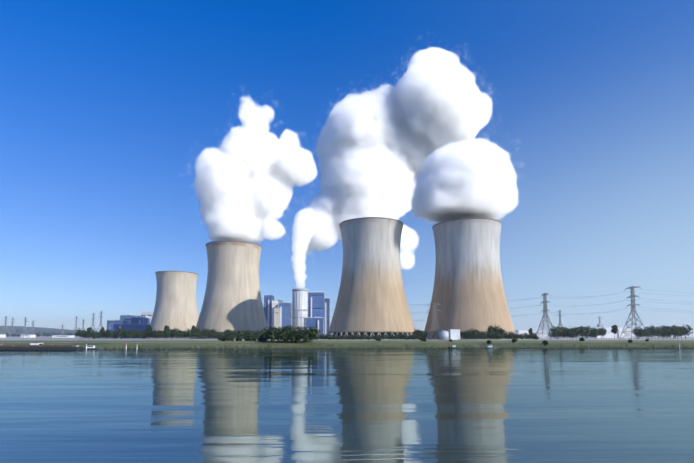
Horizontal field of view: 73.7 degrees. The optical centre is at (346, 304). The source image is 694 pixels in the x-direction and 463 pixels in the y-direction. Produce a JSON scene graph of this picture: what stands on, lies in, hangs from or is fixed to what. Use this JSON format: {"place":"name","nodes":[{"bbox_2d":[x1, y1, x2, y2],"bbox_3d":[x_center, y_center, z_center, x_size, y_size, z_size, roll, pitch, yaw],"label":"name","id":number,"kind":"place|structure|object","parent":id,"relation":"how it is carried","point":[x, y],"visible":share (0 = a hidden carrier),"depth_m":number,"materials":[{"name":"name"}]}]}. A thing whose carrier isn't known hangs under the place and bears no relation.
{"place":"outdoors","nodes":[
{"label":"outdoors","id":0,"kind":"place"},
{"bbox_2d":[272,300,291,327],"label":"boiler house","id":1,"kind":"structure","parent":0,"point":[285,312],"depth_m":981.06,"materials":[{"name":"blue metal"}]},
{"bbox_2d":[0,348,693,462],"bbox_3d":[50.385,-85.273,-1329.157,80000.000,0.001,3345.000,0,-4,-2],"label":"river water","id":2,"kind":"structure","parent":0,"point":[509,405],"depth_m":51.72,"materials":[{"name":"blue liquid"}]},
{"bbox_2d":[0,345,48,349],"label":"barge","id":3,"kind":"object","parent":2,"relation":"on","point":[21,347],"visible":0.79,"depth_m":274.14,"materials":[{"name":"grey metal"}]},
{"bbox_2d":[30,342,82,349],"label":"barge","id":4,"kind":"object","parent":2,"relation":"on","point":[63,347],"visible":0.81,"depth_m":276.62,"materials":[{"name":"grey metal"}]},
{"bbox_2d":[82,342,103,348],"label":"moored boat","id":5,"kind":"object","parent":2,"relation":"on","point":[90,346],"visible":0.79,"depth_m":282.35,"materials":[{"name":"grey metal"}]},
{"bbox_2d":[485,345,496,348],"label":"work boat","id":6,"kind":"object","parent":2,"relation":"on","point":[489,347],"depth_m":303.23,"materials":[{"name":"grey metal"}]},
{"bbox_2d":[0,326,693,348],"bbox_3d":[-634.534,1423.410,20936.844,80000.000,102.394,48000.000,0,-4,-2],"label":"ground","id":7,"kind":"structure","parent":0,"point":[184,343],"depth_m":330.79,"materials":[{"name":"green plant"}]},
{"bbox_2d":[21,335,35,337],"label":"shed","id":8,"kind":"structure","parent":7,"relation":"on","point":[30,336],"depth_m":1460.97,"materials":[{"name":"grey metal"}]},
{"bbox_2d":[0,330,71,333],"bbox_3d":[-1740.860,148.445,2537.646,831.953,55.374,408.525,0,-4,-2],"label":"hill foot tree","id":9,"kind":"object","parent":7,"relation":"on","point":[40,332],"depth_m":2614.80,"materials":[{"name":"green plant"}]},
{"bbox_2d":[5,333,75,336],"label":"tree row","id":10,"kind":"object","parent":7,"relation":"on","point":[18,335],"depth_m":1687.03,"materials":[{"name":"green plant"}]},
{"bbox_2d":[52,335,74,337],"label":"shed","id":11,"kind":"structure","parent":7,"relation":"on","point":[62,336],"depth_m":1464.17,"materials":[{"name":"grey metal"}]},
{"bbox_2d":[96,310,102,330],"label":"pylon","id":12,"kind":"object","parent":7,"relation":"on","point":[100,321],"depth_m":1864.15,"materials":[{"name":"silver metal"}]},
{"bbox_2d":[107,319,127,337],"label":"plant","id":13,"kind":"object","parent":7,"relation":"on","point":[121,321],"depth_m":1127.65,"materials":[{"name":"blue metal"}]},
{"bbox_2d":[110,324,149,337],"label":"plant","id":14,"kind":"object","parent":7,"relation":"on","point":[126,327],"depth_m":1098.25,"materials":[{"name":"blue metal"}]},
{"bbox_2d":[120,314,139,323],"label":"plant","id":15,"kind":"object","parent":7,"relation":"on","point":[128,318],"depth_m":1158.73,"materials":[{"name":"blue metal"}]},
{"bbox_2d":[131,316,149,323],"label":"plant","id":16,"kind":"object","parent":7,"relation":"on","point":[144,320],"depth_m":1139.63,"materials":[{"name":"blue metal"}]},
{"bbox_2d":[141,311,152,322],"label":"building","id":17,"kind":"structure","parent":16,"relation":"on","point":[147,315],"depth_m":1180.56,"materials":[{"name":"grey metal"}]},
{"bbox_2d":[86,325,195,338],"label":"trees","id":18,"kind":"object","parent":7,"relation":"on","point":[166,327],"depth_m":622.23,"materials":[{"name":"green plant"}]},
{"bbox_2d":[73,328,264,338],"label":"tree row","id":19,"kind":"object","parent":7,"relation":"on","point":[210,333],"depth_m":573.86,"materials":[{"name":"green plant"}]},
{"bbox_2d":[90,329,253,338],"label":"tree","id":20,"kind":"object","parent":7,"relation":"on","point":[158,337],"depth_m":643.14,"materials":[{"name":"green plant"}]},
{"bbox_2d":[147,271,198,337],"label":"cooling tower","id":21,"kind":"structure","parent":7,"relation":"on","point":[171,284],"depth_m":1012.97,"materials":[{"name":"concrete"}]},
{"bbox_2d":[192,241,267,338],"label":"cooling tower","id":22,"kind":"structure","parent":7,"relation":"on","point":[216,299],"depth_m":696.42,"materials":[{"name":"concrete"}]},
{"bbox_2d":[217,334,266,341],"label":"bushes","id":23,"kind":"object","parent":7,"relation":"on","point":[227,337],"depth_m":342.93,"materials":[{"name":"green plant"}]},
{"bbox_2d":[264,294,273,327],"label":"building","id":24,"kind":"structure","parent":7,"relation":"on","point":[268,310],"depth_m":1021.38,"materials":[{"name":"grey"}]},
{"bbox_2d":[274,308,279,328],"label":"building","id":25,"kind":"structure","parent":7,"relation":"on","point":[277,319],"depth_m":970.96,"materials":[{"name":"white concrete"}]},
{"bbox_2d":[263,323,320,342],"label":"bushes","id":26,"kind":"object","parent":7,"relation":"on","point":[287,333],"depth_m":332.10,"materials":[{"name":"green plant"}]},
{"bbox_2d":[292,288,307,329],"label":"chimney","id":27,"kind":"object","parent":7,"relation":"on","point":[297,302],"depth_m":980.33,"materials":[{"name":"white concrete"}]},
{"bbox_2d":[306,316,323,334],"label":"building","id":28,"kind":"structure","parent":7,"relation":"on","point":[309,323],"depth_m":977.59,"materials":[{"name":"grey metal"}]},
{"bbox_2d":[308,291,324,317],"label":"building","id":29,"kind":"structure","parent":7,"relation":"on","point":[316,312],"depth_m":1015.49,"materials":[{"name":"grey"}]},
{"bbox_2d":[324,298,329,334],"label":"building","id":30,"kind":"structure","parent":7,"relation":"on","point":[326,305],"depth_m":1017.99,"materials":[{"name":"blue"}]},
{"bbox_2d":[314,333,421,339],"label":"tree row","id":31,"kind":"object","parent":7,"relation":"on","point":[368,337],"depth_m":490.42,"materials":[{"name":"green plant"}]},
{"bbox_2d":[327,217,414,339],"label":"cooling tower","id":32,"kind":"structure","parent":7,"relation":"on","point":[359,286],"depth_m":570.42,"materials":[{"name":"concrete"}]},
{"bbox_2d":[49,343,692,347],"bbox_3d":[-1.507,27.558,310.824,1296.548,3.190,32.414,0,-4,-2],"label":"reeds","id":33,"kind":"object","parent":7,"relation":"on","point":[397,347],"depth_m":314.01,"materials":[{"name":"green plant"}]},
{"bbox_2d":[107,347,693,348],"bbox_3d":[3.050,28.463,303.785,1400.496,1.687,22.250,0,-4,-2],"label":"riprap stones","id":34,"kind":"object","parent":7,"relation":"on","point":[423,347],"depth_m":309.60,"materials":[{"name":"grey stone"}]},
{"bbox_2d":[413,328,441,339],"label":"bushes","id":35,"kind":"object","parent":7,"relation":"on","point":[422,333],"depth_m":533.47,"materials":[{"name":"green plant"}]},
{"bbox_2d":[427,303,441,339],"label":"pylon tower","id":36,"kind":"structure","parent":7,"relation":"on","point":[437,328],"depth_m":518.37,"materials":[{"name":"silver metal"}]},
{"bbox_2d":[439,330,450,339],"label":"storage tank","id":37,"kind":"object","parent":7,"relation":"on","point":[443,334],"depth_m":493.26,"materials":[{"name":"grey metal"}]},
{"bbox_2d":[448,329,459,339],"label":"storage building","id":38,"kind":"structure","parent":7,"relation":"on","point":[455,333],"depth_m":497.53,"materials":[{"name":"grey metal"}]},
{"bbox_2d":[424,218,517,339],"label":"cooling tower","id":39,"kind":"structure","parent":7,"relation":"on","point":[478,244],"depth_m":566.16,"materials":[{"name":"concrete"}]},
{"bbox_2d":[463,329,482,339],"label":"tree","id":40,"kind":"object","parent":7,"relation":"on","point":[471,330],"depth_m":500.12,"materials":[{"name":"green plant"}]},
{"bbox_2d":[485,324,504,339],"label":"tree","id":41,"kind":"object","parent":7,"relation":"on","point":[492,329],"depth_m":504.65,"materials":[{"name":"green plant"}]},
{"bbox_2d":[460,332,538,339],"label":"hedge","id":42,"kind":"object","parent":7,"relation":"on","point":[498,336],"depth_m":496.68,"materials":[{"name":"green plant"}]},
{"bbox_2d":[376,336,648,344],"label":"bank tree","id":43,"kind":"object","parent":7,"relation":"on","point":[423,338],"depth_m":343.31,"materials":[{"name":"green plant"}]},
{"bbox_2d":[515,330,547,337],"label":"hall","id":44,"kind":"structure","parent":7,"relation":"on","point":[524,331],"depth_m":1157.52,"materials":[{"name":"grey metal"}]},
{"bbox_2d":[536,293,557,338],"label":"pylon","id":45,"kind":"object","parent":7,"relation":"on","point":[544,306],"depth_m":664.03,"materials":[{"name":"silver metal"}]},
{"bbox_2d":[553,310,562,337],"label":"pylon","id":46,"kind":"object","parent":7,"relation":"on","point":[559,311],"depth_m":1313.88,"materials":[{"name":"silver metal"}]},
{"bbox_2d":[528,325,617,338],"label":"trees","id":47,"kind":"object","parent":7,"relation":"on","point":[614,327],"depth_m":656.80,"materials":[{"name":"green plant"}]},
{"bbox_2d":[549,326,606,338],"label":"tree group","id":48,"kind":"object","parent":7,"relation":"on","point":[582,330],"depth_m":644.51,"materials":[{"name":"green plant"}]},
{"bbox_2d":[584,327,634,337],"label":"hall","id":49,"kind":"structure","parent":7,"relation":"on","point":[617,333],"depth_m":1163.87,"materials":[{"name":"grey metal"}]},
{"bbox_2d":[548,334,679,337],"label":"bushes","id":50,"kind":"object","parent":7,"relation":"on","point":[583,336],"depth_m":1308.63,"materials":[{"name":"green plant"}]},
{"bbox_2d":[619,285,649,338],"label":"pylon","id":51,"kind":"object","parent":7,"relation":"on","point":[632,297],"depth_m":647.76,"materials":[{"name":"silver metal"}]},
{"bbox_2d":[316,289,691,317],"bbox_3d":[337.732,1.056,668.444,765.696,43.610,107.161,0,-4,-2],"label":"power lines","id":52,"kind":"object","parent":51,"relation":"hanging from","point":[555,304],"depth_m":665.53,"materials":[{"name":"grey metal"}]},
{"bbox_2d":[632,325,692,338],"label":"tree group","id":53,"kind":"object","parent":7,"relation":"on","point":[663,331],"depth_m":639.39,"materials":[{"name":"green plant"}]},
{"bbox_2d":[0,0,693,347],"label":"sky","id":54,"kind":"structure","parent":0,"point":[136,136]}
]}

